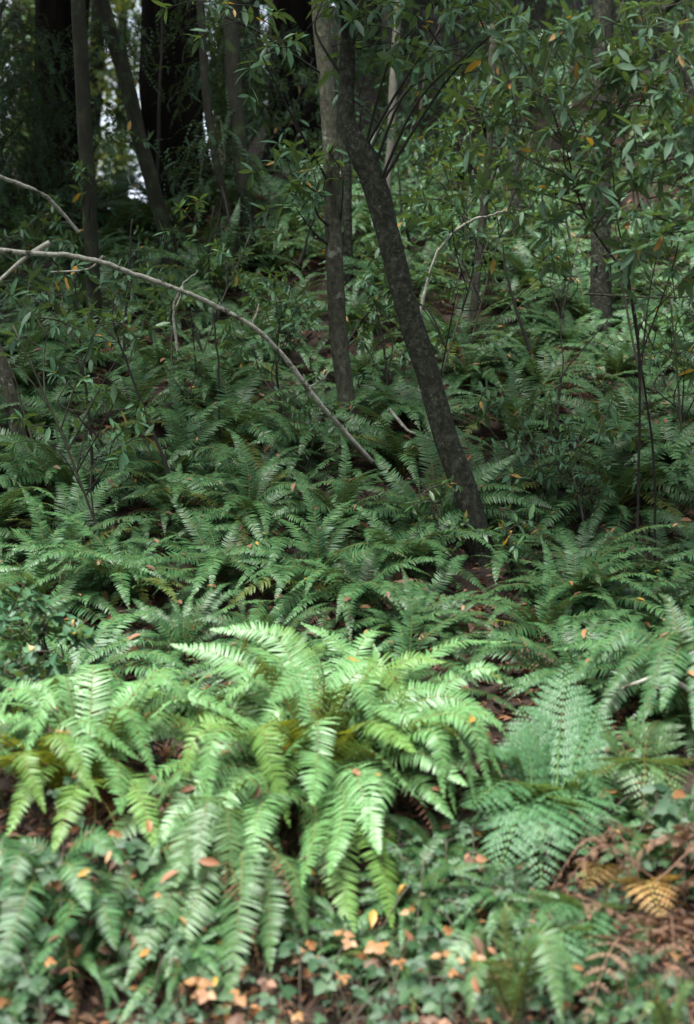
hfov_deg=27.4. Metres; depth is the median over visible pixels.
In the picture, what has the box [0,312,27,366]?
sword fern
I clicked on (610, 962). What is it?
bramble
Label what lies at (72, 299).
sword fern
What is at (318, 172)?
leafy sapling
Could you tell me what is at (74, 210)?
leafy sapling
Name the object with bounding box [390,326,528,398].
sword fern
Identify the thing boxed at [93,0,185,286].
mossy tree
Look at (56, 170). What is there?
redwood bough
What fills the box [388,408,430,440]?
dead branch
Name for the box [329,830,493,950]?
sword fern
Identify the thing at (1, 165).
redwood bough
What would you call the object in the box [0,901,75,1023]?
bramble
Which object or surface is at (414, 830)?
sword fern
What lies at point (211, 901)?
sword fern
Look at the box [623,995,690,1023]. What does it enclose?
bramble
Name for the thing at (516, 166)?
bare stem
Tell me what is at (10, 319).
sword fern
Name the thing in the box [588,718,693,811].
lady fern
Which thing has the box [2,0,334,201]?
sky
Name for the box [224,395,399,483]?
sword fern
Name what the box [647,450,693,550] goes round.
sword fern
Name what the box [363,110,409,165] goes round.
leafy sapling
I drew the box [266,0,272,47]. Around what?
woodland tree
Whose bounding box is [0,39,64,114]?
redwood bough
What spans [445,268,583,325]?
sword fern
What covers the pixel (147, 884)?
sword fern
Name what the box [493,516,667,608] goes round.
sword fern
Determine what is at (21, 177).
redwood bough
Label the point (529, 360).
sword fern
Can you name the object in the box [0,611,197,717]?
sword fern
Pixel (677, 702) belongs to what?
sword fern
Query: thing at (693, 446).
sword fern
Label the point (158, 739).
bramble
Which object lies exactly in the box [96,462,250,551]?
sword fern
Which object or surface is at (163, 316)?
leafy sapling
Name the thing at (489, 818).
bramble
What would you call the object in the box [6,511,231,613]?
sword fern
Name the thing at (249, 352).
sword fern
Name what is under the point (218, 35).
redwood bough
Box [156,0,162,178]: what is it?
bare stem
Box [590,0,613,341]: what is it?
shaded tree
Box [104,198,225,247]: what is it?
sword fern
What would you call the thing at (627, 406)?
sword fern
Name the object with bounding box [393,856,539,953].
sword fern
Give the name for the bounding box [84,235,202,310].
sword fern
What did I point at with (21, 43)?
redwood bough
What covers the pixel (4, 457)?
sword fern
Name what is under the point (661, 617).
sword fern
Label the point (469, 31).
woodland tree
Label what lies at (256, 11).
woodland tree
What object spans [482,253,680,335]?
sword fern
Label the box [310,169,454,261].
sword fern
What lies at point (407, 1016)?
bramble
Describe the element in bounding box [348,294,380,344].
bare stem
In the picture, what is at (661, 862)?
bramble
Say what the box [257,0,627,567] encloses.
leaning tree
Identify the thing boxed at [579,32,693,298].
leafy sapling
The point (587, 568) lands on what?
sword fern
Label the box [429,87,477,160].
leafy sapling
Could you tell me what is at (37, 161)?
redwood bough
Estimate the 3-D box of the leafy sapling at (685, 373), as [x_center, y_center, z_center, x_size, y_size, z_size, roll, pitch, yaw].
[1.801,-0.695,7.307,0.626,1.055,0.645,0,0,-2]
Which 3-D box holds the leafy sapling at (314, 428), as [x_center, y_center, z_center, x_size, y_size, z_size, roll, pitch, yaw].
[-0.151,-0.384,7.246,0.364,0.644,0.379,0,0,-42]
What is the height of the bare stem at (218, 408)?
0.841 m
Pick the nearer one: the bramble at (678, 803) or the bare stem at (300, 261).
the bramble at (678, 803)
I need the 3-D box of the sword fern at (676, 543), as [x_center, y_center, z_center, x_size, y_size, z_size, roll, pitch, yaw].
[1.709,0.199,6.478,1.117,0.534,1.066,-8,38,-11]
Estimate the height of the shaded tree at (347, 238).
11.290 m
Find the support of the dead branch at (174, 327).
on the hillside ground at (88, 988)
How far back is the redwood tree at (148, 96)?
11.29 m
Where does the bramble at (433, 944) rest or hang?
on the hillside ground at (88, 988)
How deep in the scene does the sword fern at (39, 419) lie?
7.75 m
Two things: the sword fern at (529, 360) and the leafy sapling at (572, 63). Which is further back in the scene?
the leafy sapling at (572, 63)
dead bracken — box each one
[540,878,693,1023]
[542,815,693,963]
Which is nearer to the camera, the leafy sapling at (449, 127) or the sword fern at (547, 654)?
the sword fern at (547, 654)
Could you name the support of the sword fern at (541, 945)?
on the hillside ground at (88, 988)
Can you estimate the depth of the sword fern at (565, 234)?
10.52 m
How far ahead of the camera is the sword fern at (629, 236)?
10.66 m
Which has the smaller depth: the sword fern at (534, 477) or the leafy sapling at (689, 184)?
the sword fern at (534, 477)
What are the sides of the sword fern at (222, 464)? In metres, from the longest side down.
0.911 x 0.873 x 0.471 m
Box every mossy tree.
[0,0,112,360]
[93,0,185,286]
[196,1,246,290]
[221,0,262,286]
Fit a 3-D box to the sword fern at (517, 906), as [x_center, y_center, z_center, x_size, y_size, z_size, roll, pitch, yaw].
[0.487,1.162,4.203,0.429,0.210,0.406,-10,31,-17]
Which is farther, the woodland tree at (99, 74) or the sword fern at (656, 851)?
the woodland tree at (99, 74)
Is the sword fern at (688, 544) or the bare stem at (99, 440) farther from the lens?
the bare stem at (99, 440)
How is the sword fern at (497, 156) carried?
on the hillside ground at (88, 988)
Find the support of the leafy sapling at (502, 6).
on the hillside ground at (88, 988)
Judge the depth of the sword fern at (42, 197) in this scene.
11.99 m
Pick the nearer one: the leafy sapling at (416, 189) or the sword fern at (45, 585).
the sword fern at (45, 585)
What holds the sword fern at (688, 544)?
on the hillside ground at (88, 988)
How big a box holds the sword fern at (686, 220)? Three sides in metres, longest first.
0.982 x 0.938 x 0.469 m
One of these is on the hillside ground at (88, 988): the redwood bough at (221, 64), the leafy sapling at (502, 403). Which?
the leafy sapling at (502, 403)
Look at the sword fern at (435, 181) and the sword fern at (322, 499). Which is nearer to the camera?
the sword fern at (322, 499)
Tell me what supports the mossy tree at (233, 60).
on the hillside ground at (88, 988)
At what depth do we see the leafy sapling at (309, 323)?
8.66 m
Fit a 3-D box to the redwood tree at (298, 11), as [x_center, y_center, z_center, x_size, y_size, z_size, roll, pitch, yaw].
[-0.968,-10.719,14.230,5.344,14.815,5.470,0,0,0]
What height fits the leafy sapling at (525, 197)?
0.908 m
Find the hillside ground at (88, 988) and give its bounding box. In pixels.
[0,0,693,1023]
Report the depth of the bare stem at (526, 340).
8.29 m
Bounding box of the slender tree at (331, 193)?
[151,0,378,454]
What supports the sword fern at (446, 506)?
on the hillside ground at (88, 988)
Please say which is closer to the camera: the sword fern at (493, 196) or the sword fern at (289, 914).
the sword fern at (289, 914)
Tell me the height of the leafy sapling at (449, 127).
1.521 m
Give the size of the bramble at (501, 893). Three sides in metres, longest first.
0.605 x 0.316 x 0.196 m
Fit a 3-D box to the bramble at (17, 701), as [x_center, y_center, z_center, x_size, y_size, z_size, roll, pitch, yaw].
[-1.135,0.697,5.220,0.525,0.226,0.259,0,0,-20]
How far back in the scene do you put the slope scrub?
13.41 m
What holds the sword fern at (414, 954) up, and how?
on the hillside ground at (88, 988)
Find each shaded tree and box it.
[337,23,353,301]
[507,148,526,259]
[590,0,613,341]
[655,0,693,150]
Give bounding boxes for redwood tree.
[31,0,89,211]
[138,0,222,230]
[260,0,321,168]
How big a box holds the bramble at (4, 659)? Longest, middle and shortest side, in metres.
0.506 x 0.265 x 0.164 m
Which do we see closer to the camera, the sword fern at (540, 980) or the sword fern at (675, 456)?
the sword fern at (540, 980)
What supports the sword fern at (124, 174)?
on the hillside ground at (88, 988)
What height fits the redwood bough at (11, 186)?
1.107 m
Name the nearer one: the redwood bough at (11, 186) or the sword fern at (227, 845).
the sword fern at (227, 845)
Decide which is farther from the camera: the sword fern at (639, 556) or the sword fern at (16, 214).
the sword fern at (16, 214)
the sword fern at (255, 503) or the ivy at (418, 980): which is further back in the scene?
the sword fern at (255, 503)
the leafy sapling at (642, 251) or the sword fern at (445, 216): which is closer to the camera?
the leafy sapling at (642, 251)
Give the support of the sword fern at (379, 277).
on the hillside ground at (88, 988)
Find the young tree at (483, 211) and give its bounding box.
[405,0,556,355]
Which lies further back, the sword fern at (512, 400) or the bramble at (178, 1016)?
the sword fern at (512, 400)
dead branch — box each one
[0,174,79,233]
[0,240,373,463]
[172,270,197,350]
[371,69,423,146]
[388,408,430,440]
[420,209,504,314]
[585,293,693,298]
[621,664,693,695]
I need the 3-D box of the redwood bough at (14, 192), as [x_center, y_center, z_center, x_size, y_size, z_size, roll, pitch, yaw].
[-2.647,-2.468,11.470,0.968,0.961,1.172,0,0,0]
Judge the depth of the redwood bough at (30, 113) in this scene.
11.54 m
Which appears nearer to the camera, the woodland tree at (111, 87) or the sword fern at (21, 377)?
the sword fern at (21, 377)
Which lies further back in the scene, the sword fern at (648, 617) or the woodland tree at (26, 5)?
the woodland tree at (26, 5)
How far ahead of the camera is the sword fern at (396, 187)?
11.25 m
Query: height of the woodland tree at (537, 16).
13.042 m
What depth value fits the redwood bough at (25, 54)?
9.88 m
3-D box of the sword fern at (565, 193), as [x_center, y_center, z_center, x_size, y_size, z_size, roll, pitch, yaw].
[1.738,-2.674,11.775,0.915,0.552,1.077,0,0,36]
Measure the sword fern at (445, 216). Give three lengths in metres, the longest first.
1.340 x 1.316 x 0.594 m
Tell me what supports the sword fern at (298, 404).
on the hillside ground at (88, 988)
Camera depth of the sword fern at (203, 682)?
5.34 m
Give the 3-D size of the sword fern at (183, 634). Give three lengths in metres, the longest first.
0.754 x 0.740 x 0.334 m
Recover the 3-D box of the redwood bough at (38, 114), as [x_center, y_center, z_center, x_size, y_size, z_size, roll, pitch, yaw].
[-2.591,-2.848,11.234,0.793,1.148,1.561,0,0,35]
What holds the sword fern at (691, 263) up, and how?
on the hillside ground at (88, 988)
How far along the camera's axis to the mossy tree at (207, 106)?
9.98 m
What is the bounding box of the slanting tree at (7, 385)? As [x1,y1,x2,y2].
[0,342,31,474]
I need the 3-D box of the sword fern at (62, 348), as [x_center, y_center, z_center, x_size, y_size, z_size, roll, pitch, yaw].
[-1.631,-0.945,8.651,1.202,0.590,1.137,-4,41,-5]
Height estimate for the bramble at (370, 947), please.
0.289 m
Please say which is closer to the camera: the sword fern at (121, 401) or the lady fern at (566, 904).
the lady fern at (566, 904)
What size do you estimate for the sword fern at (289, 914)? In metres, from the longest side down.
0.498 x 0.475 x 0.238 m
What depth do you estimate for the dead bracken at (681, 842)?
4.10 m
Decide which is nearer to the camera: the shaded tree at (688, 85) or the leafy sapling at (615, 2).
the shaded tree at (688, 85)
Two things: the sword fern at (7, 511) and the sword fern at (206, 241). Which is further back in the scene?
the sword fern at (206, 241)
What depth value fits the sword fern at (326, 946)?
4.14 m
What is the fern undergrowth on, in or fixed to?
on the hillside ground at (88, 988)
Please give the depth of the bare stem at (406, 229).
9.64 m
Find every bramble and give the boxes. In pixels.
[0,674,82,715]
[0,776,92,924]
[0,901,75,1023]
[0,953,56,1022]
[0,997,18,1023]
[2,647,46,715]
[43,829,177,942]
[74,888,161,964]
[105,930,207,1023]
[120,719,237,775]
[131,937,212,1023]
[134,711,169,751]
[172,959,302,1023]
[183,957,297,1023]
[213,987,302,1023]
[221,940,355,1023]
[271,931,366,1023]
[304,856,354,1007]
[316,915,427,1014]
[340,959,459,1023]
[344,989,457,1023]
[356,924,476,1014]
[373,823,502,963]
[380,848,505,932]
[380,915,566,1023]
[425,935,531,1019]
[432,819,497,982]
[459,808,527,975]
[464,794,596,891]
[474,994,575,1023]
[498,923,592,1023]
[504,863,553,1004]
[514,823,652,953]
[555,783,692,901]
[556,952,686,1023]
[583,947,657,1023]
[586,797,693,908]
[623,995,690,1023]
[640,798,693,873]
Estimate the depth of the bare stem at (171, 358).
7.78 m
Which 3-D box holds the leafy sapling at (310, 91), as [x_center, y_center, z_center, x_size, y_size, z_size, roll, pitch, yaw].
[-0.529,-3.334,12.313,1.060,1.469,0.789,0,0,-18]
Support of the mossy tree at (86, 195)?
on the hillside ground at (88, 988)
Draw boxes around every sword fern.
[0,199,82,262]
[0,220,52,308]
[0,252,75,302]
[0,256,157,333]
[0,286,107,353]
[0,297,173,394]
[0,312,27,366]
[0,380,105,462]
[0,402,42,474]
[0,423,179,536]
[0,440,77,495]
[0,462,171,587]
[0,482,155,650]
[0,486,87,556]
[0,533,52,599]
[0,566,43,640]
[0,591,99,702]
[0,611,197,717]
[0,642,55,711]
[0,662,256,874]
[0,823,179,1022]
[0,870,90,990]
[0,895,160,1023]
[0,931,87,1023]
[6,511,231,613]
[8,325,116,417]
[10,181,80,219]
[16,204,153,253]
[19,228,144,292]
[31,183,141,230]
[56,158,147,221]
[59,838,198,983]
[60,339,225,461]
[77,347,338,499]
[82,366,288,538]
[83,899,247,1023]
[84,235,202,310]
[87,492,320,625]
[90,767,335,1013]
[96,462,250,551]
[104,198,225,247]
[105,279,228,339]
[109,174,217,222]
[112,333,216,389]
[114,583,268,687]
[121,428,318,585]
[123,621,521,940]
[123,657,225,736]
[126,199,304,329]
[136,210,282,293]
[139,862,296,1004]
[143,345,298,423]
[156,293,355,381]
[167,162,305,211]
[172,442,324,531]
[180,326,293,386]
[191,602,353,683]
[207,626,363,724]
[212,222,323,286]
[213,157,270,188]
[217,472,434,634]
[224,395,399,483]
[230,162,368,247]
[230,272,349,328]
[235,835,359,947]
[248,544,459,645]
[251,364,373,446]
[260,158,383,208]
[261,433,427,564]
[265,203,425,269]
[276,895,401,999]
[279,330,439,397]
[291,504,512,598]
[304,284,423,362]
[305,566,536,769]
[308,176,430,226]
[308,402,494,493]
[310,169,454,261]
[312,247,468,324]
[327,374,481,448]
[327,429,542,576]
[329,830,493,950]
[335,584,488,667]
[339,907,445,1013]
[347,809,498,908]
[352,153,435,195]
[371,239,472,287]
[372,289,547,378]
[382,591,497,666]
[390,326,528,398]
[391,160,487,234]
[392,129,521,187]
[392,182,509,256]
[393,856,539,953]
[401,427,579,553]
[411,209,547,268]
[417,331,617,454]
[418,162,538,233]
[435,227,612,313]
[436,609,646,758]
[442,901,584,1023]
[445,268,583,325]
[445,331,617,411]
[445,849,561,946]
[460,187,590,275]
[462,320,587,363]
[463,534,654,685]
[468,524,693,635]
[480,400,693,568]
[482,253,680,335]
[489,912,621,1019]
[490,189,590,230]
[491,152,561,174]
[493,449,602,513]
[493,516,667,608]
[503,308,621,361]
[520,901,693,1023]
[522,351,693,454]
[523,152,588,200]
[533,153,677,214]
[537,593,693,751]
[554,315,688,392]
[570,202,681,254]
[570,569,693,642]
[573,611,693,767]
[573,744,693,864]
[579,225,689,307]
[585,415,693,498]
[589,800,693,915]
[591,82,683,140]
[596,512,693,608]
[604,537,693,619]
[612,288,693,364]
[613,197,693,253]
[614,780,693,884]
[624,475,693,583]
[629,336,693,389]
[636,978,693,1023]
[640,614,693,645]
[643,120,691,179]
[644,384,693,431]
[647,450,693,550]
[648,222,693,291]
[650,288,693,325]
[673,407,693,486]
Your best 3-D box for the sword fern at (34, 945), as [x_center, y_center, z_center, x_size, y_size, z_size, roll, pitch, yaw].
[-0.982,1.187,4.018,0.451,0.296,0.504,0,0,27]
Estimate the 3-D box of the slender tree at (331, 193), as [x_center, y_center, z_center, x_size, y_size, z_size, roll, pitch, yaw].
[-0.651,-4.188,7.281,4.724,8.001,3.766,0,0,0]
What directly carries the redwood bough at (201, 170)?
attached to the mossy tree at (233, 60)
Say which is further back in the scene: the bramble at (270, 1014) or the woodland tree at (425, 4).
the woodland tree at (425, 4)
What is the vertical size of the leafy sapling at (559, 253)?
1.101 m
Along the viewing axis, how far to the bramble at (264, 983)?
3.89 m
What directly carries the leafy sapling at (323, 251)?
on the hillside ground at (88, 988)
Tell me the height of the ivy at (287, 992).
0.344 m
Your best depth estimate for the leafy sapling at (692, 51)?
14.31 m
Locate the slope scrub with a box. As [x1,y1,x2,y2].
[185,0,693,263]
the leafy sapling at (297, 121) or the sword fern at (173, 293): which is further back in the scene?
the leafy sapling at (297, 121)
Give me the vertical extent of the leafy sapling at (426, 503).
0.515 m
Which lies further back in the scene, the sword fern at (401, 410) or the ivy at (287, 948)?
the sword fern at (401, 410)
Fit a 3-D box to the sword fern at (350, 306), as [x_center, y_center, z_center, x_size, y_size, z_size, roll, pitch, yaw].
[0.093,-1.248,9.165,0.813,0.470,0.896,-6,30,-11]
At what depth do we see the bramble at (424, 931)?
4.00 m
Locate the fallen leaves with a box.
[0,68,693,1023]
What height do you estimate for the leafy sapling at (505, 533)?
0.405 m
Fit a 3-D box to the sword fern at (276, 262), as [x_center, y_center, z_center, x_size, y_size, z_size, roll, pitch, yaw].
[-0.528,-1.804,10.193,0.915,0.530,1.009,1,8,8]
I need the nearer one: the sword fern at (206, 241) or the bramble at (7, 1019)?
the bramble at (7, 1019)
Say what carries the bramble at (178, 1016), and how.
on the hillside ground at (88, 988)
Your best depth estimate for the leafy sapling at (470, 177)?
8.51 m
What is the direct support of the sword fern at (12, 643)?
on the hillside ground at (88, 988)
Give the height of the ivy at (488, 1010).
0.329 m
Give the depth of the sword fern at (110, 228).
10.67 m
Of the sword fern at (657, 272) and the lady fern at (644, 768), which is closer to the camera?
the lady fern at (644, 768)
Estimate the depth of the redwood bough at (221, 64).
11.39 m
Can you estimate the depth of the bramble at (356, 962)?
3.98 m
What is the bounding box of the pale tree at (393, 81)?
[380,0,401,259]
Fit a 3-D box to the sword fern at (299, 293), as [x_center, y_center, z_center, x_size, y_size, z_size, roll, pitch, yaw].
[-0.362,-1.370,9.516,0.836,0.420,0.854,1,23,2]
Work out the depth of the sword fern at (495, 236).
10.44 m
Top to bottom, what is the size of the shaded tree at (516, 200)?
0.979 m
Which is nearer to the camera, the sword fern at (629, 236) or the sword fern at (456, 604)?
the sword fern at (456, 604)
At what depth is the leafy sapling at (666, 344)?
8.20 m
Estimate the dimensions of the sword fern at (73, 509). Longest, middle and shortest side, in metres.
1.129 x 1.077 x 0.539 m
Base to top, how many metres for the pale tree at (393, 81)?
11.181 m
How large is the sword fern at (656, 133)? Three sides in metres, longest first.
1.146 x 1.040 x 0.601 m
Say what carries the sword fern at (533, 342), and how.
on the hillside ground at (88, 988)
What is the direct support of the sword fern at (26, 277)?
on the hillside ground at (88, 988)
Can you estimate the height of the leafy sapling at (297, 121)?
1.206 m
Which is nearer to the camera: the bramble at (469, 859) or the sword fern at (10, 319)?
the bramble at (469, 859)
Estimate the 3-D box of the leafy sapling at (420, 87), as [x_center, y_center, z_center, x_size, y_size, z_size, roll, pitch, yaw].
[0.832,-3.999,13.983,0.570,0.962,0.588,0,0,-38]
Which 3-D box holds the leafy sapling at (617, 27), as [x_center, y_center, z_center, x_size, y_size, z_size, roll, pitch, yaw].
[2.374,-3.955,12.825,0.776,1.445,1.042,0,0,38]
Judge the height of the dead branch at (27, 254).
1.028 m
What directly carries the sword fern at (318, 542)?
on the hillside ground at (88, 988)
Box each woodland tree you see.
[0,0,140,183]
[0,0,140,188]
[0,0,141,200]
[0,3,136,181]
[88,1,142,198]
[89,0,140,196]
[89,0,373,172]
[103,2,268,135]
[119,0,335,149]
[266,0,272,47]
[336,0,382,63]
[399,0,423,56]
[422,0,452,9]
[457,0,476,47]
[522,0,558,60]
[635,0,658,69]
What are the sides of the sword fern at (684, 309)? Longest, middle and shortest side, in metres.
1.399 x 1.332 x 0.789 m
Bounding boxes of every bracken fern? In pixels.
[573,862,628,912]
[612,874,683,918]
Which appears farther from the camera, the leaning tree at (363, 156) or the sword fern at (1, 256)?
the sword fern at (1, 256)
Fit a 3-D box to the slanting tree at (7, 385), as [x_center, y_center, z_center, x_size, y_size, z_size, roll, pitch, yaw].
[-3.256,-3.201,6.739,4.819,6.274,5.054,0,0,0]
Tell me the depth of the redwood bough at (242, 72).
10.93 m
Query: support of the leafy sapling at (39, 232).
on the hillside ground at (88, 988)
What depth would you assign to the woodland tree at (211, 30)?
31.48 m
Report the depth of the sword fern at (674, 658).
4.85 m
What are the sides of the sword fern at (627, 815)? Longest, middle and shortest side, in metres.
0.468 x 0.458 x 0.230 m
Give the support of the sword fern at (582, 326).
on the hillside ground at (88, 988)
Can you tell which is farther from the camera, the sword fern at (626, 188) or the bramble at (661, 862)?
the sword fern at (626, 188)
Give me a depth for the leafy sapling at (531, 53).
11.63 m
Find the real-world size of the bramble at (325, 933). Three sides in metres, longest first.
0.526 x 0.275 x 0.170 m
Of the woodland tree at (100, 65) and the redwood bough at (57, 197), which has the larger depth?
the woodland tree at (100, 65)
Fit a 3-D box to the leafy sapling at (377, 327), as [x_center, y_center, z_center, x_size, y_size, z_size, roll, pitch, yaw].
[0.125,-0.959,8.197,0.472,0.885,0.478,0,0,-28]
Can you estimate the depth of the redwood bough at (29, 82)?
10.64 m
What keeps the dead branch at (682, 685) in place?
on the sword fern at (674, 658)
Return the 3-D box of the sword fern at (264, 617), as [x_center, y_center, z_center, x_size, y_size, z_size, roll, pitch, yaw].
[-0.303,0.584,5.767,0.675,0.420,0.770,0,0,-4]
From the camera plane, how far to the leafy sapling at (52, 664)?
5.16 m
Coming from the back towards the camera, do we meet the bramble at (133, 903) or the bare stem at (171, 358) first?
the bare stem at (171, 358)
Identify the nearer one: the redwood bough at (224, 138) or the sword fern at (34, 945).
the sword fern at (34, 945)
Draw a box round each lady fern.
[455,662,634,888]
[520,890,632,1001]
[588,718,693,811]
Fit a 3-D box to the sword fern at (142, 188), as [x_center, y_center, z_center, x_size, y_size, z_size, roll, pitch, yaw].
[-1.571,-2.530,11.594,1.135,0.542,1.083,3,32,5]
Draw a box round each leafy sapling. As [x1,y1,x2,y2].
[0,251,170,525]
[0,299,158,545]
[0,572,99,723]
[1,192,64,292]
[46,160,118,244]
[50,142,102,186]
[105,225,173,320]
[120,13,218,116]
[130,193,290,411]
[215,264,327,444]
[242,32,339,191]
[244,39,317,108]
[244,265,322,374]
[249,68,339,174]
[268,373,350,477]
[295,191,366,256]
[305,155,339,190]
[306,138,358,182]
[344,273,410,408]
[355,159,538,433]
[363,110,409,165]
[383,115,452,191]
[395,98,597,369]
[395,111,557,315]
[399,473,493,572]
[402,146,515,260]
[403,55,458,133]
[420,47,454,104]
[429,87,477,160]
[437,0,592,189]
[440,0,693,576]
[458,10,537,89]
[466,298,647,519]
[469,0,592,153]
[478,140,555,238]
[491,503,549,582]
[517,33,550,81]
[517,196,613,345]
[530,423,619,550]
[544,0,641,91]
[562,40,592,93]
[569,9,666,102]
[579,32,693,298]
[606,281,689,394]
[639,138,693,214]
[645,274,693,445]
[662,106,689,153]
[666,0,693,67]
[677,17,693,55]
[685,47,693,93]
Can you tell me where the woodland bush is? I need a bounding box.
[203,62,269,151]
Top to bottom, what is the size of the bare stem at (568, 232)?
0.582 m
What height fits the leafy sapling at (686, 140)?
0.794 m
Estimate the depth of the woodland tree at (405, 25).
18.48 m
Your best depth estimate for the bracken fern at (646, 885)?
4.02 m
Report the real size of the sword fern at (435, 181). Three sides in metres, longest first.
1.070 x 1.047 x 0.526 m
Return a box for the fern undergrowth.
[0,0,693,733]
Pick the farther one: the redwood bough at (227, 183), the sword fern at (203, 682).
the redwood bough at (227, 183)
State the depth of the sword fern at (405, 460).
7.33 m
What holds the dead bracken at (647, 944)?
on the hillside ground at (88, 988)
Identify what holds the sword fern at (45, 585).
on the hillside ground at (88, 988)
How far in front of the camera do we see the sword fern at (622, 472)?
6.90 m
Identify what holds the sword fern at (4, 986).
on the hillside ground at (88, 988)
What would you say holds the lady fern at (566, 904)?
on the hillside ground at (88, 988)
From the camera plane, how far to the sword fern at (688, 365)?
8.73 m
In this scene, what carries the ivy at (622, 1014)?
on the hillside ground at (88, 988)
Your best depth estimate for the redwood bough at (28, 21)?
12.13 m
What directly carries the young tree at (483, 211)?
on the hillside ground at (88, 988)
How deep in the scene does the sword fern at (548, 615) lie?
5.75 m
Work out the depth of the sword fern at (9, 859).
3.92 m
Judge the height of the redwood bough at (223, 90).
1.161 m
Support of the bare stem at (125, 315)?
on the hillside ground at (88, 988)
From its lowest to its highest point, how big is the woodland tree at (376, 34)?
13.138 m
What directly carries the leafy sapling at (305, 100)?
on the hillside ground at (88, 988)
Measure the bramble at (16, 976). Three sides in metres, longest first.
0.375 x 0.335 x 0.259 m
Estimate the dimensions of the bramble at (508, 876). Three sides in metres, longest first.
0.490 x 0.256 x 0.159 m
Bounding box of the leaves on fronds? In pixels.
[0,120,693,1014]
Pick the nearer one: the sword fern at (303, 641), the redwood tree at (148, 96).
the sword fern at (303, 641)
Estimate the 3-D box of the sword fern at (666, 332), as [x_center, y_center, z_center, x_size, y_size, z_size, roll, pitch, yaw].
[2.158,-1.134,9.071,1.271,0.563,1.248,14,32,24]
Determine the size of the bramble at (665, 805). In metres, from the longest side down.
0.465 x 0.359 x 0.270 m
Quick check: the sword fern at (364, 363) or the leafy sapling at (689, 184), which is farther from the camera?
the leafy sapling at (689, 184)
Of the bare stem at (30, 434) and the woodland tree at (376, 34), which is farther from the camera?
the woodland tree at (376, 34)
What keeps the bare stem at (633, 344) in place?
on the hillside ground at (88, 988)
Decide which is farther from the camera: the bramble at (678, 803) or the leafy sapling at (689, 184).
the leafy sapling at (689, 184)
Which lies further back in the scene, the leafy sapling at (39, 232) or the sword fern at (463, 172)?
the sword fern at (463, 172)
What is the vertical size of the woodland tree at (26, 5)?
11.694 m
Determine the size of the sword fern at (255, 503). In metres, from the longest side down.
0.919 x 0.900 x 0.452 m
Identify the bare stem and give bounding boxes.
[9,365,44,486]
[69,410,117,468]
[123,219,132,350]
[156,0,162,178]
[170,296,178,409]
[204,206,213,289]
[212,191,223,293]
[212,310,220,440]
[298,212,315,263]
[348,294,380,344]
[397,164,410,241]
[419,23,440,109]
[502,241,531,351]
[510,134,533,215]
[544,139,570,241]
[615,217,644,394]
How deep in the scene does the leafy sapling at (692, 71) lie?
12.60 m
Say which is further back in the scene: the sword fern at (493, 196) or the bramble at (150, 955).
the sword fern at (493, 196)
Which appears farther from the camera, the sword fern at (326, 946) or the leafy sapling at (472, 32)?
the leafy sapling at (472, 32)
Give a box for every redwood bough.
[0,0,48,54]
[0,1,59,115]
[0,13,65,121]
[0,17,74,153]
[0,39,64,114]
[0,42,68,132]
[0,64,75,146]
[0,82,70,181]
[0,84,76,172]
[0,101,74,207]
[0,116,28,193]
[0,125,78,212]
[0,133,54,240]
[0,140,77,223]
[0,145,34,219]
[0,153,46,218]
[0,159,57,237]
[5,189,98,237]
[32,159,121,233]
[39,95,133,172]
[43,9,168,127]
[133,139,278,238]
[140,0,274,102]
[150,177,271,279]
[154,110,283,225]
[165,43,278,138]
[167,55,287,135]
[178,26,282,117]
[207,18,295,135]
[220,18,313,136]
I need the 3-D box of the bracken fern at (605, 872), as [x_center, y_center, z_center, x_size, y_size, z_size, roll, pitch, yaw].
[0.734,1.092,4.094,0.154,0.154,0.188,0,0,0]
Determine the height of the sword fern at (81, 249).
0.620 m
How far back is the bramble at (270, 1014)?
3.70 m
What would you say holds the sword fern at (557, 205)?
on the hillside ground at (88, 988)
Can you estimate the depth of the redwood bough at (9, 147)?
10.41 m
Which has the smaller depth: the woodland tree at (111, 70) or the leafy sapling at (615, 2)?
the leafy sapling at (615, 2)
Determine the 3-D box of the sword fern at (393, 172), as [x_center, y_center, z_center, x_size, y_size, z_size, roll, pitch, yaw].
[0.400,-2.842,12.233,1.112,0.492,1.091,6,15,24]
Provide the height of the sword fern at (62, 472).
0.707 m
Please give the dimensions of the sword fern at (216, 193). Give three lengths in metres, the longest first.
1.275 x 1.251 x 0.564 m
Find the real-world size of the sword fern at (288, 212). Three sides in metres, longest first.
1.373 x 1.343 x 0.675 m
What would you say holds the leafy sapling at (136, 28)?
on the hillside ground at (88, 988)
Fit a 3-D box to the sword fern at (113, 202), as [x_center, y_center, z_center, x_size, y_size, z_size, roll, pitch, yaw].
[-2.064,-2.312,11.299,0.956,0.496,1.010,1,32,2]
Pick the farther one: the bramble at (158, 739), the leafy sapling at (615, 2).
the leafy sapling at (615, 2)
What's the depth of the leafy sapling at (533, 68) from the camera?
14.20 m
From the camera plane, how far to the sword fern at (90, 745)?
4.51 m
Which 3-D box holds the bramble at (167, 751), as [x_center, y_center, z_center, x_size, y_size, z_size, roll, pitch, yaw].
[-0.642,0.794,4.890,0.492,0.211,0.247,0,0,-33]
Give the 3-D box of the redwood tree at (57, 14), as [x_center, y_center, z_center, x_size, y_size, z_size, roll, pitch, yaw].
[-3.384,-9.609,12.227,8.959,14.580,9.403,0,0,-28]
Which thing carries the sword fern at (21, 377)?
on the hillside ground at (88, 988)

